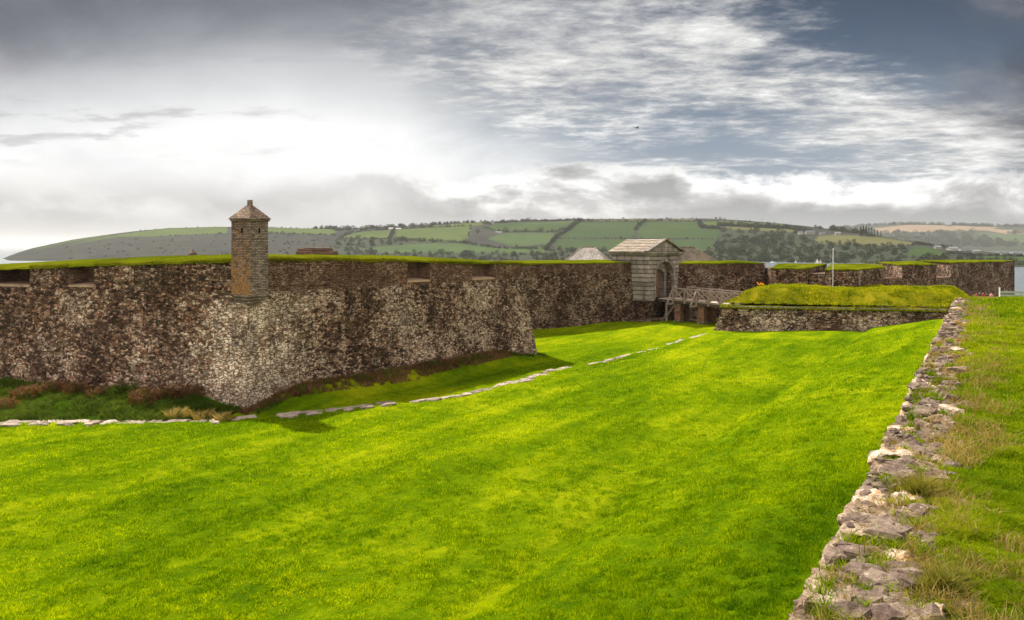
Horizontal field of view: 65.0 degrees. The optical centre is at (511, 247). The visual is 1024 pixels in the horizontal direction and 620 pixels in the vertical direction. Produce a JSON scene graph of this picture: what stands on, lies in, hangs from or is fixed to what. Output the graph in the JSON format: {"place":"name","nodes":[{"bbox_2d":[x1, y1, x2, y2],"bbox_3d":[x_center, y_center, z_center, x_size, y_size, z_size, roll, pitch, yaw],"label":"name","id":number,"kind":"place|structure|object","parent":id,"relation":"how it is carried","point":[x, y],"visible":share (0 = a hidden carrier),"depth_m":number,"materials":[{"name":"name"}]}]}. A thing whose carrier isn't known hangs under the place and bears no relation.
{"place":"outdoors","nodes":[
{"label":"outdoors","id":0,"kind":"place"},
{"bbox_2d":[0,307,943,619],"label":"moat lawn","id":1,"kind":"structure","parent":0,"point":[460,375],"depth_m":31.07,"materials":[{"name":"green plant"}]},
{"bbox_2d":[0,395,22,408],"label":"dead brush","id":2,"kind":"object","parent":1,"relation":"on","point":[10,400],"visible":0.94,"depth_m":45.28,"materials":[{"name":"brown plant"}]},
{"bbox_2d":[8,381,43,398],"bbox_3d":[-28.605,8.410,47.376,2.012,0.890,1.913,0,0,39],"label":"dead brush","id":3,"kind":"object","parent":1,"relation":"on","point":[17,390],"visible":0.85,"depth_m":47.22,"materials":[{"name":"brown plant"}]},
{"bbox_2d":[21,399,65,410],"bbox_3d":[-26.035,8.729,44.449,1.985,0.648,2.019,0,0,13],"label":"green shrub","id":4,"kind":"object","parent":1,"relation":"on","point":[50,404],"visible":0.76,"depth_m":44.43,"materials":[{"name":"green plant"}]},
{"bbox_2d":[33,379,67,393],"bbox_3d":[-27.431,8.206,48.080,2.211,0.920,2.208,0,0,0],"label":"dead brush","id":5,"kind":"object","parent":1,"relation":"on","point":[57,383],"visible":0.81,"depth_m":47.93,"materials":[{"name":"brown plant"}]},
{"bbox_2d":[37,409,82,421],"bbox_3d":[-23.591,8.798,42.146,2.450,0.585,2.388,0,0,0],"label":"green shrub","id":6,"kind":"object","parent":1,"relation":"on","point":[52,416],"visible":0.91,"depth_m":42.03,"materials":[{"name":"green plant"}]},
{"bbox_2d":[59,378,93,394],"bbox_3d":[-25.552,8.209,47.373,2.078,0.944,2.021,0,0,0],"label":"dead brush","id":7,"kind":"object","parent":1,"relation":"on","point":[64,389],"visible":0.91,"depth_m":47.26,"materials":[{"name":"brown plant"}]},
{"bbox_2d":[83,381,111,398],"bbox_3d":[-23.598,8.197,46.376,2.019,0.868,1.934,0,0,27],"label":"dead brush","id":8,"kind":"object","parent":1,"relation":"on","point":[94,391],"visible":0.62,"depth_m":46.22,"materials":[{"name":"brown plant"}]},
{"bbox_2d":[97,403,143,418],"bbox_3d":[-20.814,8.653,42.709,2.201,0.696,2.192,0,0,0],"label":"green shrub","id":9,"kind":"object","parent":1,"relation":"on","point":[106,413],"visible":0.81,"depth_m":42.57,"materials":[{"name":"green plant"}]},
{"bbox_2d":[0,375,242,421],"bbox_3d":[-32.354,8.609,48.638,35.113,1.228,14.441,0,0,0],"label":"ditch weeds","id":10,"kind":"object","parent":1,"relation":"on","point":[20,412],"visible":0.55,"depth_m":44.41,"materials":[{"name":"green plant"}]},
{"bbox_2d":[106,380,145,397],"bbox_3d":[-22.149,8.024,46.076,2.336,0.986,2.071,0,0,0],"label":"green shrub","id":11,"kind":"object","parent":1,"relation":"on","point":[111,390],"visible":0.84,"depth_m":45.90,"materials":[{"name":"green plant"}]},
{"bbox_2d":[115,409,151,420],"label":"green shrub","id":12,"kind":"object","parent":1,"relation":"on","point":[127,415],"visible":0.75,"depth_m":41.89,"materials":[{"name":"green plant"}]},
{"bbox_2d":[127,385,162,405],"bbox_3d":[-20.228,8.148,44.445,2.208,0.984,2.013,0,0,0],"label":"dead brush","id":13,"kind":"object","parent":1,"relation":"on","point":[138,399],"visible":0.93,"depth_m":44.38,"materials":[{"name":"brown plant"}]},
{"bbox_2d":[132,408,173,421],"bbox_3d":[-18.844,8.741,42.176,2.122,0.698,2.177,0,0,-26],"label":"green shrub","id":14,"kind":"object","parent":1,"relation":"on","point":[160,417],"visible":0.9,"depth_m":41.93,"materials":[{"name":"green plant"}]},
{"bbox_2d":[151,383,182,398],"bbox_3d":[-19.392,8.074,45.249,1.964,0.891,1.749,0,0,0],"label":"dead brush","id":15,"kind":"object","parent":1,"relation":"on","point":[172,391],"visible":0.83,"depth_m":45.18,"materials":[{"name":"brown plant"}]},
{"bbox_2d":[159,404,197,418],"bbox_3d":[-17.639,8.706,42.727,1.889,0.579,1.732,0,0,0],"label":"grass clump","id":16,"kind":"object","parent":1,"relation":"on","point":[184,411],"visible":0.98,"depth_m":42.64,"materials":[{"name":"plant"}]},
{"bbox_2d":[176,381,204,397],"bbox_3d":[-18.203,7.964,45.562,1.727,1.022,1.577,0,0,0],"label":"dead brush","id":17,"kind":"object","parent":1,"relation":"on","point":[197,389],"visible":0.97,"depth_m":45.44,"materials":[{"name":"brown plant"}]},
{"bbox_2d":[190,407,220,419],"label":"grass clump","id":18,"kind":"object","parent":1,"relation":"on","point":[203,414],"visible":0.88,"depth_m":42.65,"materials":[{"name":"plant"}]},
{"bbox_2d":[213,410,237,420],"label":"grass clump","id":19,"kind":"object","parent":1,"relation":"on","point":[225,415],"visible":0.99,"depth_m":42.12,"materials":[{"name":"plant"}]},
{"bbox_2d":[0,333,705,426],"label":"stone channel","id":20,"kind":"object","parent":1,"relation":"on","point":[64,422],"visible":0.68,"depth_m":43.39,"materials":[{"name":"grey stone"}]},
{"bbox_2d":[237,348,546,414],"bbox_3d":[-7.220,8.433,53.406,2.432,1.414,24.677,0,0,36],"label":"brown undergrowth","id":21,"kind":"object","parent":1,"relation":"on","point":[311,386],"visible":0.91,"depth_m":51.35,"materials":[{"name":"brown plant"}]},
{"bbox_2d":[313,327,699,409],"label":"moat floor grass","id":22,"kind":"structure","parent":1,"relation":"on","point":[605,349],"depth_m":68.53,"materials":[{"name":"green plant"}]},
{"bbox_2d":[608,238,684,321],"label":"gatehouse","id":23,"kind":"object","parent":1,"relation":"on","point":[652,261],"visible":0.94,"depth_m":95.13,"materials":[{"name":"stone"}]},
{"bbox_2d":[656,270,659,296],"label":"door","id":24,"kind":"structure","parent":23,"relation":"in","point":[658,273],"depth_m":97.47,"materials":[{"name":"brown wood"}]},
{"bbox_2d":[658,286,753,324],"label":"timber bridge","id":25,"kind":"structure","parent":1,"relation":"on","point":[683,306],"depth_m":92.53,"materials":[{"name":"wood"}]},
{"bbox_2d":[667,260,764,318],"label":"curtain wall","id":26,"kind":"structure","parent":1,"relation":"on","point":[737,275],"depth_m":99.71,"materials":[{"name":"stone"}]},
{"bbox_2d":[714,282,969,331],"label":"turfed outwork","id":27,"kind":"object","parent":1,"relation":"on","point":[754,317],"visible":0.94,"depth_m":84.92,"materials":[{"name":"plant"}]},
{"bbox_2d":[0,248,1023,294],"bbox_3d":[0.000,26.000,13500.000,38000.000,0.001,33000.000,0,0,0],"label":"sea","id":28,"kind":"structure","parent":0,"point":[1019,272],"depth_m":1296.38,"materials":[{"name":"grey liquid"}]},
{"bbox_2d":[0,0,1023,247],"label":"sky","id":29,"kind":"structure","parent":0,"point":[117,116],"materials":[{"name":"grey"}]},
{"bbox_2d":[3,218,1023,266],"bbox_3d":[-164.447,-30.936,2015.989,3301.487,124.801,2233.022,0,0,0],"label":"hillside","id":30,"kind":"structure","parent":0,"point":[186,244],"depth_m":2034.04,"materials":[{"name":"green plant"}]},
{"bbox_2d":[65,224,1023,264],"bbox_3d":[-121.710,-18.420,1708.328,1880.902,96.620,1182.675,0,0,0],"label":"woodland","id":31,"kind":"object","parent":30,"relation":"on","point":[760,239],"visible":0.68,"depth_m":1676.52,"materials":[{"name":"green plant"}]},
{"bbox_2d":[124,217,1023,256],"bbox_3d":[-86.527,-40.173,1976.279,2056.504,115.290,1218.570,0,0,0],"label":"hedgerow","id":32,"kind":"object","parent":30,"relation":"on","point":[638,224],"visible":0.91,"depth_m":2285.26,"materials":[{"name":"green plant"}]},
{"bbox_2d":[313,217,867,233],"bbox_3d":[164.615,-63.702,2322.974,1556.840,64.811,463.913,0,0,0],"label":"hilltop wood","id":33,"kind":"object","parent":30,"relation":"on","point":[831,228],"visible":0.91,"depth_m":2471.77,"materials":[{"name":"green plant"}]},
{"bbox_2d":[805,230,814,234],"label":"house","id":34,"kind":"structure","parent":30,"relation":"on","point":[809,231],"depth_m":2121.80,"materials":[{"name":"white stone"}]},
{"bbox_2d":[946,246,958,250],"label":"house","id":35,"kind":"structure","parent":30,"relation":"on","point":[955,248],"depth_m":1633.67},
{"bbox_2d":[847,224,1023,251],"bbox_3d":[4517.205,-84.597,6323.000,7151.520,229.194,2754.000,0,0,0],"label":"distant ridge","id":36,"kind":"structure","parent":0,"point":[993,232],"depth_m":6260.21,"materials":[{"name":"green plant"}]},
{"bbox_2d":[827,221,1023,246],"bbox_3d":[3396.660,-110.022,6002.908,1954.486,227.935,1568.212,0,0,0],"label":"distant wood","id":37,"kind":"object","parent":36,"relation":"on","point":[989,242],"visible":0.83,"depth_m":5782.43,"materials":[{"name":"green plant"}]},
{"bbox_2d":[896,296,1023,619],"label":"bank grass","id":38,"kind":"structure","parent":0,"point":[1007,491],"depth_m":6.88,"materials":[{"name":"green plant"}]},
{"bbox_2d":[790,297,988,619],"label":"bank wall","id":39,"kind":"structure","parent":38,"relation":"on","point":[869,571],"depth_m":5.77,"materials":[{"name":"stone"}]},
{"bbox_2d":[777,295,994,619],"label":"wall weeds","id":40,"kind":"object","parent":39,"relation":"on","point":[919,440],"depth_m":5.47,"materials":[{"name":"green plant"}]},
{"bbox_2d":[906,555,987,611],"bbox_3d":[2.476,1.880,4.607,0.504,0.225,0.534,0,0,26],"label":"grass tussock","id":41,"kind":"object","parent":39,"relation":"on","point":[955,576],"depth_m":4.56,"materials":[{"name":"green plant"}]},
{"bbox_2d":[881,467,953,501],"bbox_3d":[3.278,1.900,6.450,0.806,0.312,0.735,0,0,0],"label":"grass tussock","id":42,"kind":"object","parent":38,"relation":"on","point":[927,484],"depth_m":6.42,"materials":[{"name":"green plant"}]},
{"bbox_2d":[929,375,954,384],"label":"grass tussock","id":43,"kind":"object","parent":38,"relation":"on","point":[940,380],"depth_m":11.82,"materials":[{"name":"plant"}]},
{"bbox_2d":[880,296,1023,619],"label":"straw grass","id":44,"kind":"structure","parent":38,"relation":"on","point":[959,501],"depth_m":7.28,"materials":[{"name":"plant"}]},
{"bbox_2d":[949,347,965,352],"bbox_3d":[8.478,1.985,15.266,0.312,0.174,0.390,0,0,33],"label":"loose stone","id":45,"kind":"object","parent":38,"relation":"on","point":[956,348],"visible":0.43,"depth_m":15.22,"materials":[{"name":"beige stone"}]},
{"bbox_2d":[999,287,1023,295],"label":"metal barrier","id":46,"kind":"object","parent":38,"relation":"on","point":[1019,292],"visible":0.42,"depth_m":105.78,"materials":[{"name":"white metal"}]},
{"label":"headland","id":47,"kind":"structure","parent":0,"visible":0},
{"bbox_2d":[188,249,196,254],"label":"sentry turret","id":48,"kind":"object","parent":47,"relation":"on","point":[192,252],"visible":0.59,"depth_m":149.65,"materials":[{"name":"stone"}]},
{"bbox_2d":[0,254,536,408],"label":"stone bastion","id":49,"kind":"object","parent":47,"relation":"on","point":[310,319],"visible":0.77,"depth_m":50.22,"materials":[{"name":"rubble stone"},{"name":"turf"}]},
{"bbox_2d":[0,276,247,403],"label":"wall plants","id":50,"kind":"object","parent":49,"relation":"attached to","point":[144,334],"depth_m":47.62,"materials":[{"name":"brown plant"}]},
{"bbox_2d":[27,258,231,266],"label":"lip grass","id":51,"kind":"structure","parent":49,"relation":"on","point":[137,262],"depth_m":48.75,"materials":[{"name":"green plant"}]},
{"bbox_2d":[228,200,271,305],"bbox_3d":[-15.104,0.378,46.312,1.721,6.222,1.718,0,0,27],"label":"sentry turret","id":52,"kind":"object","parent":49,"relation":"on","point":[249,239],"visible":0.95,"depth_m":45.80,"materials":[{"name":"stone"}]},
{"bbox_2d":[295,247,337,254],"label":"stone block","id":53,"kind":"structure","parent":49,"relation":"on","point":[316,250],"depth_m":56.40,"materials":[{"name":"brown stone"}]},
{"bbox_2d":[268,255,523,263],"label":"lip grass","id":54,"kind":"structure","parent":49,"relation":"on","point":[335,257],"depth_m":53.45,"materials":[{"name":"green plant"}]},
{"bbox_2d":[496,259,634,328],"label":"curtain wall","id":55,"kind":"structure","parent":47,"relation":"on","point":[565,293],"depth_m":90.65,"materials":[{"name":"rubble stone"},{"name":"turf"}]},
{"bbox_2d":[565,247,610,259],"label":"slate building","id":56,"kind":"structure","parent":47,"relation":"on","point":[586,253],"depth_m":114.76,"materials":[{"name":"grey stone"}]},
{"bbox_2d":[681,247,715,260],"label":"slate building","id":57,"kind":"structure","parent":47,"relation":"on","point":[692,254],"depth_m":110.86,"materials":[{"name":"brown stone"}]},
{"bbox_2d":[765,260,1014,307],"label":"bastion","id":58,"kind":"object","parent":47,"relation":"on","point":[970,278],"visible":0.34,"depth_m":114.98,"materials":[{"name":"turf"},{"name":"rubble stone"}]}
]}

